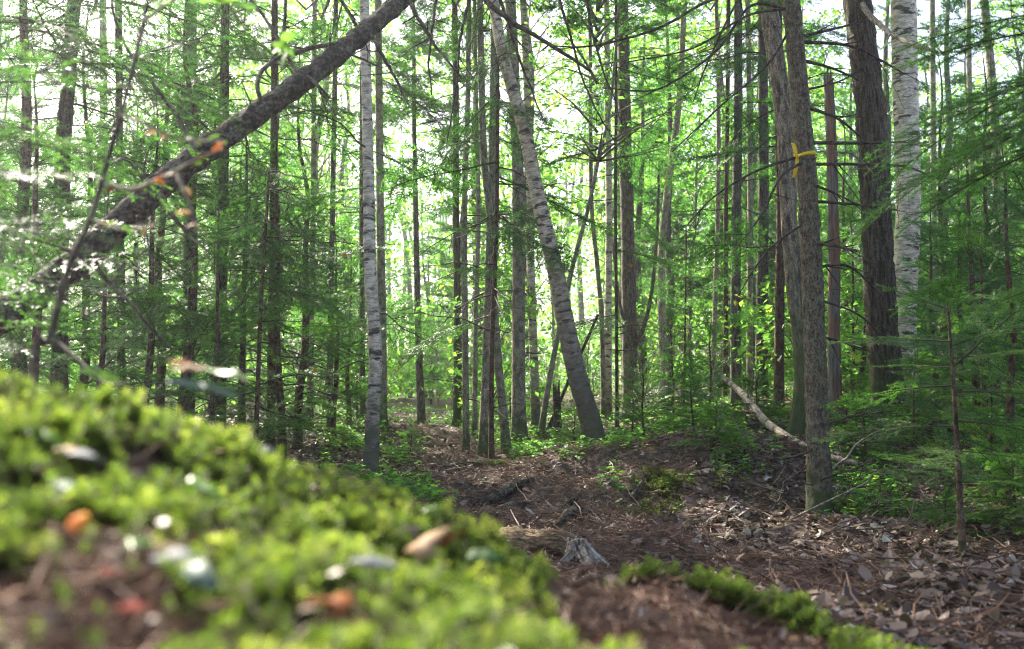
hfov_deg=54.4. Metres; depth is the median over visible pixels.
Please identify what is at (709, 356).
fir seedling
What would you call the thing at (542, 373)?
maple sapling
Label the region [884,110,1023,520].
fir tree
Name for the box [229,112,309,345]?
maple tree
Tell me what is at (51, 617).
bank litter
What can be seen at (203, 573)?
fallen leaf
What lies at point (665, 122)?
maple tree
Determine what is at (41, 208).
maple tree
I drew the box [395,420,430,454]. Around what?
fir seedling
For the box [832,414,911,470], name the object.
fallen branch
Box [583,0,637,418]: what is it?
maple tree
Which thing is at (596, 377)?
fir seedling
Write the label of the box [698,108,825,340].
maple tree
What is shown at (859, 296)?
fir tree
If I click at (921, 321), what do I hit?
fir tree
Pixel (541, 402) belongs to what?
fir seedling
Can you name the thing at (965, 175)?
maple tree
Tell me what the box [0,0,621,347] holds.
leaning tree
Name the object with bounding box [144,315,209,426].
fir seedling
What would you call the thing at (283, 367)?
maple sapling
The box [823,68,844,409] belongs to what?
dead snag
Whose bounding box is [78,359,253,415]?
leafy seedling
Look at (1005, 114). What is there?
maple tree
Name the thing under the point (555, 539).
rotten log
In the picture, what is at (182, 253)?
maple tree
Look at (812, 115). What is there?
maple tree
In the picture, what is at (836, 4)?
sky
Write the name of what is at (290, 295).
fir tree
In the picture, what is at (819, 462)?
spruce tree
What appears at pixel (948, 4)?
fir tree
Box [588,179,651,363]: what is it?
fir tree
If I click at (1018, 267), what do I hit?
fir tree
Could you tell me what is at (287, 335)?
fir tree
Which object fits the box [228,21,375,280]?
maple tree
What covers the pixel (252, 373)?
maple sapling
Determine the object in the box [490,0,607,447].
birch tree
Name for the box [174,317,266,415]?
maple sapling
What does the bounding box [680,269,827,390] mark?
maple sapling
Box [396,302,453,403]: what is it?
fir seedling
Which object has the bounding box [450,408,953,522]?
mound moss
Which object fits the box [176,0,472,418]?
maple tree
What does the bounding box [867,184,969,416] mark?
fir tree
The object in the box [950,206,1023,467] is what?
fir tree
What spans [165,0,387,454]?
spruce tree
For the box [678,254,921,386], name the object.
maple sapling
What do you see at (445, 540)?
fallen leaf
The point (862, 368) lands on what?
fir tree
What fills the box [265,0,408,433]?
maple tree
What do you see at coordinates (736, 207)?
spruce tree
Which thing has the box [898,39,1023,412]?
fir tree
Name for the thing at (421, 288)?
fir tree
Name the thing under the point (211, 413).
fir tree
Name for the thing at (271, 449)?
fallen leaf
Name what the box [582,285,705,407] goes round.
maple sapling
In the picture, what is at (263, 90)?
maple tree
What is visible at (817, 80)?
fir tree
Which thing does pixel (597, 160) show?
maple tree
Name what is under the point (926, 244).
fir tree
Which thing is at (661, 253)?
maple tree
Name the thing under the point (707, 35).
maple tree
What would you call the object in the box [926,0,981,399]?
maple tree
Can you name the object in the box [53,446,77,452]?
fallen leaf
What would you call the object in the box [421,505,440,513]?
fallen leaf
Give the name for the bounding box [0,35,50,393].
fir tree
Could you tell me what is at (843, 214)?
fir tree
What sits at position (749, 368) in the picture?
maple tree
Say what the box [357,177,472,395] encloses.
maple tree
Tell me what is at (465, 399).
maple tree
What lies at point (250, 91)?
maple tree
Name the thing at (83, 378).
fir tree
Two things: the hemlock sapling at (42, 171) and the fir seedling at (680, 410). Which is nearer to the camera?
the hemlock sapling at (42, 171)
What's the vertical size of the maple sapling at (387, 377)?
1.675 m
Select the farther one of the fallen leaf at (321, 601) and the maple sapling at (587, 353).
the maple sapling at (587, 353)
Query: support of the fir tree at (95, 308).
on the ground at (793, 528)
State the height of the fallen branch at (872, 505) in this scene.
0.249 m
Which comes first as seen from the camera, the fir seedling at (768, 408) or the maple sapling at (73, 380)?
the fir seedling at (768, 408)
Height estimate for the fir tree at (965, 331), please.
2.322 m
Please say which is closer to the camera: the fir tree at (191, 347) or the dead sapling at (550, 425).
the fir tree at (191, 347)
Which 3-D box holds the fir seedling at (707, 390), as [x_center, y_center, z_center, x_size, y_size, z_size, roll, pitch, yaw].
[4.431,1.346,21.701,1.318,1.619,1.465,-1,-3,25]
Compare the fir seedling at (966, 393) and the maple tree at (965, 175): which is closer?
the fir seedling at (966, 393)
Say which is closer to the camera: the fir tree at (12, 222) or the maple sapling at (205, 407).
the fir tree at (12, 222)
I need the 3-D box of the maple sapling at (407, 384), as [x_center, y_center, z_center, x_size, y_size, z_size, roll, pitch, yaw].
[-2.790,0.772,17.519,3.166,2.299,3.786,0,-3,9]
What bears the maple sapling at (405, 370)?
on the ground at (793, 528)
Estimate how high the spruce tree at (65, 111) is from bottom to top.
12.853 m
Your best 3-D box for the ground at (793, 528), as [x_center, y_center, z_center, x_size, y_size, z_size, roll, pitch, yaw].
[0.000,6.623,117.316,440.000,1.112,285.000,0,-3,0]
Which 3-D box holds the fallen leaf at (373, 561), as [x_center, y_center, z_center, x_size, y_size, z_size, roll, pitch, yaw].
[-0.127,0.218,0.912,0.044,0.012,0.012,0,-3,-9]
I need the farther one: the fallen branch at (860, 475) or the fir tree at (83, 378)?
the fir tree at (83, 378)
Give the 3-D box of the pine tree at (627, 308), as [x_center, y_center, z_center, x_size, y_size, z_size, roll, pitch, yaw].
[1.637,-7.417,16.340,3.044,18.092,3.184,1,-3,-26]
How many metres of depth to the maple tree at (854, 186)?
28.48 m
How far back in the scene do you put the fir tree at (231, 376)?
12.97 m
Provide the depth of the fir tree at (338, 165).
40.21 m
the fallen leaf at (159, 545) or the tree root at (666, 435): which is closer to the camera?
the fallen leaf at (159, 545)
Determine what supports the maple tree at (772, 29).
on the ground at (793, 528)
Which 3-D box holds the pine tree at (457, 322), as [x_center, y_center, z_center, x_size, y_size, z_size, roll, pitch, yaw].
[-0.781,-5.237,15.327,3.273,13.766,2.754,1,-3,-17]
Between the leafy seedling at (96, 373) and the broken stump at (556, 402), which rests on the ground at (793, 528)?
the broken stump at (556, 402)
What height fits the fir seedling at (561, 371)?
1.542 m
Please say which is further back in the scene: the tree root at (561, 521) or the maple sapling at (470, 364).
the maple sapling at (470, 364)
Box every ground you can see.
[0,397,824,648]
[39,376,1023,648]
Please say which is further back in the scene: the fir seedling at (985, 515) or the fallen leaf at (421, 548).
the fir seedling at (985, 515)
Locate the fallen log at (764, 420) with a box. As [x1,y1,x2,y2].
[718,372,857,464]
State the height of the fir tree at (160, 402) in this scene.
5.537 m
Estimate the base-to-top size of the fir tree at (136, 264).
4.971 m
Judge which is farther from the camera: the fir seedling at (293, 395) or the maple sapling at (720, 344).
the maple sapling at (720, 344)
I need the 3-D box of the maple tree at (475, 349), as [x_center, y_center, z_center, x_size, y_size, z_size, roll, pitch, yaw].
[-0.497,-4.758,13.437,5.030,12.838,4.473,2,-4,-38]
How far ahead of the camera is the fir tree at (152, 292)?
8.01 m
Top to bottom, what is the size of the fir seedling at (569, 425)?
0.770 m
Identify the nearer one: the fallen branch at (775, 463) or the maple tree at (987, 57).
the fallen branch at (775, 463)
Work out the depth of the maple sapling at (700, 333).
27.76 m
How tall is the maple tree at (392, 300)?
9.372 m
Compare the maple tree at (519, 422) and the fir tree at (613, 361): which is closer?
the maple tree at (519, 422)
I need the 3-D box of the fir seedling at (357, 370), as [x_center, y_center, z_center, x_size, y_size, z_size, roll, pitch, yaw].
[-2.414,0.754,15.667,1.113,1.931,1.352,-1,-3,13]
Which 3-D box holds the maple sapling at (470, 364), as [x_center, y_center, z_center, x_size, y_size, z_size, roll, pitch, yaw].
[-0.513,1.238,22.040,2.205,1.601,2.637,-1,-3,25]
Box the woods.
[5,79,1023,397]
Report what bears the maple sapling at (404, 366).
on the ground at (793, 528)
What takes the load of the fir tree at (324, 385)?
on the ground at (793, 528)
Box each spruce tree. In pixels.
[0,0,256,404]
[0,0,267,401]
[50,0,304,415]
[71,0,357,436]
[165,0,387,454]
[248,53,464,422]
[326,0,488,424]
[374,0,612,460]
[483,0,988,514]
[532,0,709,426]
[647,226,721,408]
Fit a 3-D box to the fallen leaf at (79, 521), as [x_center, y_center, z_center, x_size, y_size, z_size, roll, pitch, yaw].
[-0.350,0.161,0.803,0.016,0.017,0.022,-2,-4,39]
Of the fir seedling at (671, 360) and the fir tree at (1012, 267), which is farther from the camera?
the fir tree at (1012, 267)
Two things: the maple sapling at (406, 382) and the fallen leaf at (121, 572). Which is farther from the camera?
the maple sapling at (406, 382)
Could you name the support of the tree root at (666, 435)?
on the ground at (793, 528)
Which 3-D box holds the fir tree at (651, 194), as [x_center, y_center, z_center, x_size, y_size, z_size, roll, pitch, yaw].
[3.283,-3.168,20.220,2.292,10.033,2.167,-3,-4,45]
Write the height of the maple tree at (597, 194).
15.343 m
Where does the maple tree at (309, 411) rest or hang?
on the ground at (793, 528)
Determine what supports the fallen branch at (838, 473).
on the fallen branch at (835, 497)
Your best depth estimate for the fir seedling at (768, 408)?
10.20 m
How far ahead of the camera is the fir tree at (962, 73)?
22.34 m
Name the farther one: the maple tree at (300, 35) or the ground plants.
the maple tree at (300, 35)
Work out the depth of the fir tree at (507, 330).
41.75 m
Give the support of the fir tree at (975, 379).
on the ground at (793, 528)
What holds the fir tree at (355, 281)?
on the ground at (793, 528)
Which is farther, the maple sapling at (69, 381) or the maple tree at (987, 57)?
the maple tree at (987, 57)
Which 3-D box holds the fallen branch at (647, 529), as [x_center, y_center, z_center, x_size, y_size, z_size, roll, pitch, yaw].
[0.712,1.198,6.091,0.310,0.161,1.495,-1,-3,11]
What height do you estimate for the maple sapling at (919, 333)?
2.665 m
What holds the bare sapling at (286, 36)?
on the bank ground at (143, 465)
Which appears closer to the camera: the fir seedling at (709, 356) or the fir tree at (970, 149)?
the fir tree at (970, 149)
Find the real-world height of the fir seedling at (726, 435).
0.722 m
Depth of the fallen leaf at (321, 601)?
0.77 m
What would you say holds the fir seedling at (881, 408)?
on the ground at (793, 528)
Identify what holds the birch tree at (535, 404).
on the ground at (793, 528)
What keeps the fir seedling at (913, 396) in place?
on the ground at (793, 528)
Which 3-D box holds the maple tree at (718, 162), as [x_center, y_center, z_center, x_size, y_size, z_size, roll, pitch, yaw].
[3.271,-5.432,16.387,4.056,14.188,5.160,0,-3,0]
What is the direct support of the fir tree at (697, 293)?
on the ground at (793, 528)
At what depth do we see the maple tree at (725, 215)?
15.09 m
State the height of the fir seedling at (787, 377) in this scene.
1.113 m
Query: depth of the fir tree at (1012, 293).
6.06 m
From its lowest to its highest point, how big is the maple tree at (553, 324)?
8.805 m
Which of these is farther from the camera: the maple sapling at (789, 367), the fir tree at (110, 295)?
the fir tree at (110, 295)
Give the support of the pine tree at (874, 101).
on the ground at (793, 528)
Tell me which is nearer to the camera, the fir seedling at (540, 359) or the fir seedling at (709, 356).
the fir seedling at (709, 356)
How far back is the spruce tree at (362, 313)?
14.40 m
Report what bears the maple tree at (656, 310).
on the ground at (793, 528)
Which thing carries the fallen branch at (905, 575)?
on the ground at (793, 528)
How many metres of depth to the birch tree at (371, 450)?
8.99 m
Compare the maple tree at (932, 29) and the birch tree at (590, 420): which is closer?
the birch tree at (590, 420)
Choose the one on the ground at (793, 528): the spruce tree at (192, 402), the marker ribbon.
the spruce tree at (192, 402)
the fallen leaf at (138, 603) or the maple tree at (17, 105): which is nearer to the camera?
the fallen leaf at (138, 603)
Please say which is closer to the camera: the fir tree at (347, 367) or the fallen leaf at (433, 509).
the fallen leaf at (433, 509)
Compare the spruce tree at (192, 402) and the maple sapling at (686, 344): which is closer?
the spruce tree at (192, 402)
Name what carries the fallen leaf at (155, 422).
on the moss at (324, 545)
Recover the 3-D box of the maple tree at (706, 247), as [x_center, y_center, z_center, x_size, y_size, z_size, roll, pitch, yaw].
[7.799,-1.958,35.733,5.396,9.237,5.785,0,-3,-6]
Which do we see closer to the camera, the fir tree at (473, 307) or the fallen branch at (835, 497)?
the fallen branch at (835, 497)
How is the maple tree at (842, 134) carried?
on the ground at (793, 528)
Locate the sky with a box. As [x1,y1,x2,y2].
[0,0,1023,375]
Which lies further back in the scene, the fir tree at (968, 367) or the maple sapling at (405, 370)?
the maple sapling at (405, 370)
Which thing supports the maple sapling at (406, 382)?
on the ground at (793, 528)
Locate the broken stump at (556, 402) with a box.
[552,379,562,435]
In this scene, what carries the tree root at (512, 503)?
on the ground at (793, 528)
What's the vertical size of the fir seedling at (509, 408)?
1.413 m
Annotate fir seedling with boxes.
[113,343,197,413]
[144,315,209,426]
[149,321,201,413]
[282,366,321,412]
[337,317,392,418]
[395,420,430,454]
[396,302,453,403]
[461,389,508,421]
[494,361,540,420]
[511,324,563,405]
[526,389,552,412]
[550,399,581,441]
[554,357,568,387]
[566,356,614,393]
[604,355,661,431]
[608,335,682,437]
[640,302,729,427]
[649,351,744,431]
[668,387,753,469]
[670,304,752,414]
[685,354,729,399]
[721,357,790,430]
[766,190,932,401]
[768,316,792,393]
[771,358,793,397]
[827,306,868,400]
[828,378,915,464]
[870,333,957,459]
[911,476,984,530]
[925,337,1023,504]
[933,423,1023,544]
[940,375,981,404]
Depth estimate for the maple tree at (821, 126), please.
30.11 m
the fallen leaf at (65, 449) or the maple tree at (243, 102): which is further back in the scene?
the maple tree at (243, 102)
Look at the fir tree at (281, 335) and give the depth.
36.09 m
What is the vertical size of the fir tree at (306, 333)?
5.018 m
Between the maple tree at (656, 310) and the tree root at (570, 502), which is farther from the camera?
the maple tree at (656, 310)
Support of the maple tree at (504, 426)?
on the ground at (793, 528)
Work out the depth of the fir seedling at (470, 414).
16.07 m
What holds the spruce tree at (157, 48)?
on the ground at (793, 528)
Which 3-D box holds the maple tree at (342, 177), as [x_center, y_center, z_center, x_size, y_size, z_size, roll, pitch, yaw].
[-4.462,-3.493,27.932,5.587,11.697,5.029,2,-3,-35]
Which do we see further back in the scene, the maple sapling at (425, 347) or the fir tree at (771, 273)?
the maple sapling at (425, 347)
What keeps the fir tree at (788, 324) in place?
on the ground at (793, 528)
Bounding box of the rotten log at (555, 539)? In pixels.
[491,526,575,556]
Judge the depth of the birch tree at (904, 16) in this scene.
12.01 m
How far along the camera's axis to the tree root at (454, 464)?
9.34 m
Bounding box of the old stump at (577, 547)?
[556,536,613,573]
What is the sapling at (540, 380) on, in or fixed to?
on the ground at (793, 528)
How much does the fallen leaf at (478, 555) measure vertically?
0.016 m
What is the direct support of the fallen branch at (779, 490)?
on the ground at (793, 528)
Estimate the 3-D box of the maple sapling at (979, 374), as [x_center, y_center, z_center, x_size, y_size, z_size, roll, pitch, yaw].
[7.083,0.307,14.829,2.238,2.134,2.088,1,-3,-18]
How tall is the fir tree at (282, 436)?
3.926 m
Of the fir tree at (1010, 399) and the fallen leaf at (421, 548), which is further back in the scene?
the fir tree at (1010, 399)
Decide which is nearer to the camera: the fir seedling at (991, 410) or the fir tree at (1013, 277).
the fir seedling at (991, 410)
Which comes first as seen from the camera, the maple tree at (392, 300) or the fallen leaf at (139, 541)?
the fallen leaf at (139, 541)
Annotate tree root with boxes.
[430,461,482,470]
[445,467,474,472]
[469,477,534,506]
[490,500,539,511]
[554,506,595,529]
[559,492,581,508]
[612,479,643,509]
[646,432,697,443]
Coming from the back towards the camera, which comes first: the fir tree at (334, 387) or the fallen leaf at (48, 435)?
the fir tree at (334, 387)
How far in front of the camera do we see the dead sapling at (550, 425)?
13.66 m
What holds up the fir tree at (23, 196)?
on the ground at (793, 528)
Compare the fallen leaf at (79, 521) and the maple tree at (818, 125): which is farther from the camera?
the maple tree at (818, 125)
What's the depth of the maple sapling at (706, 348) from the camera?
35.28 m
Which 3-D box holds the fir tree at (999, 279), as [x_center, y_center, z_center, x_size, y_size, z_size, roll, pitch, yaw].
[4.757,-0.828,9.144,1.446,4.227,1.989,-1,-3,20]
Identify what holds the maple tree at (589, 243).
on the ground at (793, 528)
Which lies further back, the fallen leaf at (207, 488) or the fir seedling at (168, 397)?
the fir seedling at (168, 397)
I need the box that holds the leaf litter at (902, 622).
[168,392,1023,648]
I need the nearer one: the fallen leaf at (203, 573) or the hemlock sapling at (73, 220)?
the fallen leaf at (203, 573)
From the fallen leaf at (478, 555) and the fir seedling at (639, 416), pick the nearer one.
the fallen leaf at (478, 555)
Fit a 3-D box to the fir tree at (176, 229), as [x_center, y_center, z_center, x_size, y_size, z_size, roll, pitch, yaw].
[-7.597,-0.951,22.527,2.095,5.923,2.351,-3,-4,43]
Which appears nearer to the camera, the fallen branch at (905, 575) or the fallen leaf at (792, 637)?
the fallen leaf at (792, 637)
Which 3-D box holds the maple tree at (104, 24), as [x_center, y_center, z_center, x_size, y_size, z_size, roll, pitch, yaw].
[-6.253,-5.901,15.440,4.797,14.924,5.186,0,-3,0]
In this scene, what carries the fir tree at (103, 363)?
on the ground at (793, 528)
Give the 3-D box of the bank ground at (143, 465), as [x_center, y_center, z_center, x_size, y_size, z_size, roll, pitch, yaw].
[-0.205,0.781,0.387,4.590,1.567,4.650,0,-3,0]
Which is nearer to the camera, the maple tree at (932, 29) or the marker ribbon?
the marker ribbon
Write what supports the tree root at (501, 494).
on the ground at (793, 528)
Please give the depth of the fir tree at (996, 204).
14.06 m
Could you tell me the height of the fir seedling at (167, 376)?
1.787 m
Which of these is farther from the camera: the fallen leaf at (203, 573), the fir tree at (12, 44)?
the fir tree at (12, 44)
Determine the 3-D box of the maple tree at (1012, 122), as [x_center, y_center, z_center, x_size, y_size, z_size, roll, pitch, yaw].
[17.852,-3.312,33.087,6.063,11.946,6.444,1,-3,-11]
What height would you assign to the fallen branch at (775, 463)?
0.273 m
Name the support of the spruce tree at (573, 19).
on the ground at (793, 528)
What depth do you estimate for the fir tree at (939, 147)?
13.00 m
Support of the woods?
on the ground at (793, 528)
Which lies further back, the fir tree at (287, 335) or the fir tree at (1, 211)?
the fir tree at (287, 335)
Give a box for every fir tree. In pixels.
[0,0,53,279]
[0,0,183,396]
[0,3,165,401]
[0,11,80,378]
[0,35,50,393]
[0,44,146,402]
[0,167,45,385]
[2,0,205,417]
[38,168,194,430]
[68,71,232,428]
[68,72,204,399]
[69,191,142,388]
[76,0,265,416]
[82,0,295,419]
[128,152,169,395]
[136,188,309,433]
[138,199,208,379]
[145,42,310,422]
[165,85,354,446]
[191,170,358,446]
[198,25,368,430]
[217,108,403,464]
[227,29,392,449]
[246,233,320,369]
[260,205,367,418]
[275,212,385,440]
[292,227,404,431]
[308,123,356,334]
[352,159,395,367]
[392,64,528,408]
[401,191,450,397]
[450,188,502,394]
[498,267,511,364]
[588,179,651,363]
[592,1,705,402]
[593,51,656,365]
[618,0,729,410]
[677,128,713,383]
[680,30,827,388]
[769,7,841,285]
[772,94,924,398]
[773,140,894,396]
[784,214,867,397]
[817,12,862,362]
[820,0,936,283]
[840,117,1023,403]
[849,0,1023,242]
[849,30,1007,404]
[856,99,969,363]
[861,123,1023,438]
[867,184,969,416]
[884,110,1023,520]
[885,89,1023,451]
[892,0,1019,391]
[893,57,1023,522]
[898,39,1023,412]
[917,205,1023,470]
[921,36,1023,408]
[924,7,1022,365]
[934,124,1023,503]
[949,12,1023,411]
[950,10,1023,368]
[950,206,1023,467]
[963,166,1023,387]
[965,149,1023,385]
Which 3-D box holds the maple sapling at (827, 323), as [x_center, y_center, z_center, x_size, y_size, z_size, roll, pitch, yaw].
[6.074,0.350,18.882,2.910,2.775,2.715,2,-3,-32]
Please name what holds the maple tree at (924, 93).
on the ground at (793, 528)
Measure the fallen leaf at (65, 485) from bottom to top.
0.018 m
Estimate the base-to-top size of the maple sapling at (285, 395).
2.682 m
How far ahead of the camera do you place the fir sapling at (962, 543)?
5.20 m
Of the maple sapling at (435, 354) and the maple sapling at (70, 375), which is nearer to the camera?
the maple sapling at (70, 375)
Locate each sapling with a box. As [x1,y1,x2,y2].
[0,15,287,368]
[0,42,141,347]
[0,256,156,401]
[2,290,115,393]
[30,0,295,393]
[39,343,96,391]
[72,293,285,410]
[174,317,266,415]
[203,340,293,410]
[227,294,343,406]
[261,344,316,394]
[282,307,453,414]
[317,349,432,411]
[368,350,412,401]
[387,303,472,401]
[387,338,445,396]
[388,359,439,398]
[392,311,480,408]
[394,318,472,397]
[398,244,600,413]
[443,350,511,401]
[470,277,570,411]
[509,342,596,400]
[545,314,598,434]
[548,319,621,395]
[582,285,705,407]
[646,294,705,395]
[647,352,677,387]
[652,325,708,382]
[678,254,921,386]
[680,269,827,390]
[680,306,745,383]
[694,325,742,371]
[695,305,785,375]
[770,286,862,389]
[774,266,922,396]
[811,277,1023,556]
[858,316,939,390]
[867,347,981,394]
[921,284,1023,392]
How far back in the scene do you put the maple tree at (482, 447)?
11.01 m
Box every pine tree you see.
[353,2,557,425]
[564,0,705,417]
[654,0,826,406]
[678,0,885,411]
[696,0,849,397]
[772,0,936,416]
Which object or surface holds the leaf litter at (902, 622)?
on the ground at (793, 528)
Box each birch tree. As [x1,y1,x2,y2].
[271,0,453,477]
[476,0,540,430]
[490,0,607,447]
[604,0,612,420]
[891,0,920,405]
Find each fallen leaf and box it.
[11,427,66,445]
[49,480,80,501]
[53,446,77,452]
[66,449,97,458]
[66,512,88,536]
[99,569,127,574]
[115,600,156,613]
[122,535,155,548]
[136,542,176,553]
[145,416,158,429]
[151,548,208,565]
[183,476,224,500]
[183,561,219,591]
[261,446,275,452]
[298,596,333,605]
[326,593,353,620]
[349,556,397,567]
[404,526,450,565]
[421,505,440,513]
[439,530,467,548]
[464,548,503,563]
[789,636,801,640]
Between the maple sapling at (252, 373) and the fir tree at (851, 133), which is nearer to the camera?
the maple sapling at (252, 373)
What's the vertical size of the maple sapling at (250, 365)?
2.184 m
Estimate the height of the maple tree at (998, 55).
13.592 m
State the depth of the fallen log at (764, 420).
8.83 m
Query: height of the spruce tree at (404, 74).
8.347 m
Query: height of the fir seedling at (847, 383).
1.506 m
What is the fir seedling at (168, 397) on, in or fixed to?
on the ground at (793, 528)
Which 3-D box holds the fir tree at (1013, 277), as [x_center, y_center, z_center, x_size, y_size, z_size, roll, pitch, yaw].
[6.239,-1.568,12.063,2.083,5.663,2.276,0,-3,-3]
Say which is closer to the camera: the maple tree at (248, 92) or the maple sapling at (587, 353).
the maple sapling at (587, 353)
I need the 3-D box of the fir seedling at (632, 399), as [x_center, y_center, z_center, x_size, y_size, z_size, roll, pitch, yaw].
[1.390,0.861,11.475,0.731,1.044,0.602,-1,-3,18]
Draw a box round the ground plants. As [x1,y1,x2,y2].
[313,388,1023,516]
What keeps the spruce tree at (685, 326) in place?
on the ground at (793, 528)
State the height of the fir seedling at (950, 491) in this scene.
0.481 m
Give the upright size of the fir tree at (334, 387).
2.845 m
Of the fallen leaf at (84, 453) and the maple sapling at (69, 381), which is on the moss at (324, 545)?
the fallen leaf at (84, 453)
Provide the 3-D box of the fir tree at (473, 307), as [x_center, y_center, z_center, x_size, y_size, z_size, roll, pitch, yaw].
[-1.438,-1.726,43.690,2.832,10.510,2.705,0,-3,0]
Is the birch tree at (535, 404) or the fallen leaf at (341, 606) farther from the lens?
the birch tree at (535, 404)
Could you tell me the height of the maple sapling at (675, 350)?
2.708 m
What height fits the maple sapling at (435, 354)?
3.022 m
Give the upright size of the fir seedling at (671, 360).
1.596 m
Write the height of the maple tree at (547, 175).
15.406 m
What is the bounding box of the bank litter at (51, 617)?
[0,393,901,648]
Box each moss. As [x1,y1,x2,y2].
[0,369,930,648]
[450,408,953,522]
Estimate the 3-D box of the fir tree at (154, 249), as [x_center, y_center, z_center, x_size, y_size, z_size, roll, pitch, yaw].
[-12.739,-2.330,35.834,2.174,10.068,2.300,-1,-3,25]
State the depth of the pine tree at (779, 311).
11.93 m
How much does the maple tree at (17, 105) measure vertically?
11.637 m
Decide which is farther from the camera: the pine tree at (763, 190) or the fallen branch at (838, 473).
the pine tree at (763, 190)
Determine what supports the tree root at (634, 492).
on the ground at (793, 528)
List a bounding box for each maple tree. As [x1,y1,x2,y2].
[0,10,52,278]
[4,162,83,306]
[46,0,109,381]
[80,0,268,401]
[125,198,233,310]
[139,0,330,380]
[143,29,320,382]
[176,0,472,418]
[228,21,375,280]
[229,55,351,368]
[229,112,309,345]
[262,0,452,404]
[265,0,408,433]
[269,0,362,427]
[316,182,410,383]
[339,0,406,426]
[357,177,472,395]
[374,0,581,398]
[384,0,647,386]
[409,0,754,438]
[430,1,511,453]
[448,0,531,449]
[460,0,526,455]
[469,163,612,379]
[472,0,547,437]
[504,0,733,390]
[505,0,564,442]
[548,35,715,315]
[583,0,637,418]
[588,78,798,397]
[596,50,721,333]
[597,24,744,389]
[603,0,823,391]
[617,0,706,410]
[654,0,786,398]
[655,0,893,396]
[657,0,845,434]
[662,1,745,394]
[672,86,851,372]
[674,148,770,366]
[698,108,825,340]
[708,0,755,395]
[709,107,859,391]
[729,10,860,321]
[770,62,856,288]
[817,77,925,332]
[820,145,929,362]
[841,34,979,391]
[919,0,1023,293]
[919,96,1023,331]
[924,0,950,399]
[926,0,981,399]
[937,123,1013,337]
[972,0,1023,403]
[989,63,1022,332]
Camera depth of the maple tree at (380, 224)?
13.05 m
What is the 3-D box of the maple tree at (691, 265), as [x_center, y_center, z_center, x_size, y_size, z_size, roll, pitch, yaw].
[4.503,-1.826,22.467,4.328,7.410,4.640,2,-4,-39]
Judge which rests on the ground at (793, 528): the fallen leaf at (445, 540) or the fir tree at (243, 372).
the fir tree at (243, 372)
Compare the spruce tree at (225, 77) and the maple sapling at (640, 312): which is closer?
the spruce tree at (225, 77)
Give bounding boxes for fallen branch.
[609,502,648,533]
[637,540,698,573]
[741,443,856,516]
[741,455,806,475]
[790,455,931,520]
[820,443,912,480]
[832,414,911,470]
[842,455,875,501]
[853,476,904,519]
[904,567,1008,576]
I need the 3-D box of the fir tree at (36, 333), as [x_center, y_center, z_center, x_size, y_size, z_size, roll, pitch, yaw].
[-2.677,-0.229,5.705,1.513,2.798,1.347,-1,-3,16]
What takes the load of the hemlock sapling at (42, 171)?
on the ground at (793, 528)
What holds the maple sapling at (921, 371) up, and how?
on the ground at (793, 528)
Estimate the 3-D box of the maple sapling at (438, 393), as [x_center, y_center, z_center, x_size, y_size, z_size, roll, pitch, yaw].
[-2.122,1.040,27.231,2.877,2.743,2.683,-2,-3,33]
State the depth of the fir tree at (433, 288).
23.02 m
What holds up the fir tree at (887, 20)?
on the ground at (793, 528)
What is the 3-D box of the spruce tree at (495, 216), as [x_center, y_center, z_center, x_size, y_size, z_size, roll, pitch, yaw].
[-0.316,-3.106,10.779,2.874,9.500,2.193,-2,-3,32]
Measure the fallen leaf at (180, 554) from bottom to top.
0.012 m
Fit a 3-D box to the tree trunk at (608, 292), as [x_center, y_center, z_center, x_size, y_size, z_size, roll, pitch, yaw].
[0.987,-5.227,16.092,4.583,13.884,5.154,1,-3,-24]
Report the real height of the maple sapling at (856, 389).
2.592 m
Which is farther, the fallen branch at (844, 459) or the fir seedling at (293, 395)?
the fir seedling at (293, 395)
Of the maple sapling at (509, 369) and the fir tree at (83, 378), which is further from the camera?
the maple sapling at (509, 369)
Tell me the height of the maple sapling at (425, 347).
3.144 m
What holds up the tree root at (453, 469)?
on the ground at (793, 528)
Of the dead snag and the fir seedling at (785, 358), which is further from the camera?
the fir seedling at (785, 358)
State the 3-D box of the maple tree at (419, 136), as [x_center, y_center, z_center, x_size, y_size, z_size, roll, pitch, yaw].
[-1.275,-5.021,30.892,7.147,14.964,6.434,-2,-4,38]
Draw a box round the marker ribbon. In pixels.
[791,143,815,177]
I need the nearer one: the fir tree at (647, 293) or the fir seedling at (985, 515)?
the fir seedling at (985, 515)
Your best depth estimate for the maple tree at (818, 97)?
23.74 m
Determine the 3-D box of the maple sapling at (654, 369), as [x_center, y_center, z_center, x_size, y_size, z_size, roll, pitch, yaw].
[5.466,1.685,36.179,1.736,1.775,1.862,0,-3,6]
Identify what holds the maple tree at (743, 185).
on the ground at (793, 528)
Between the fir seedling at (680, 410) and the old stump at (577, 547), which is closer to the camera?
the old stump at (577, 547)
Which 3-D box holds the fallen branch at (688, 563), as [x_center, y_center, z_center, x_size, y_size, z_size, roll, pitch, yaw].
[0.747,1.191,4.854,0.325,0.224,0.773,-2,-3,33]
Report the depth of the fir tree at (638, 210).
21.90 m
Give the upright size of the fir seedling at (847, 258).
3.563 m

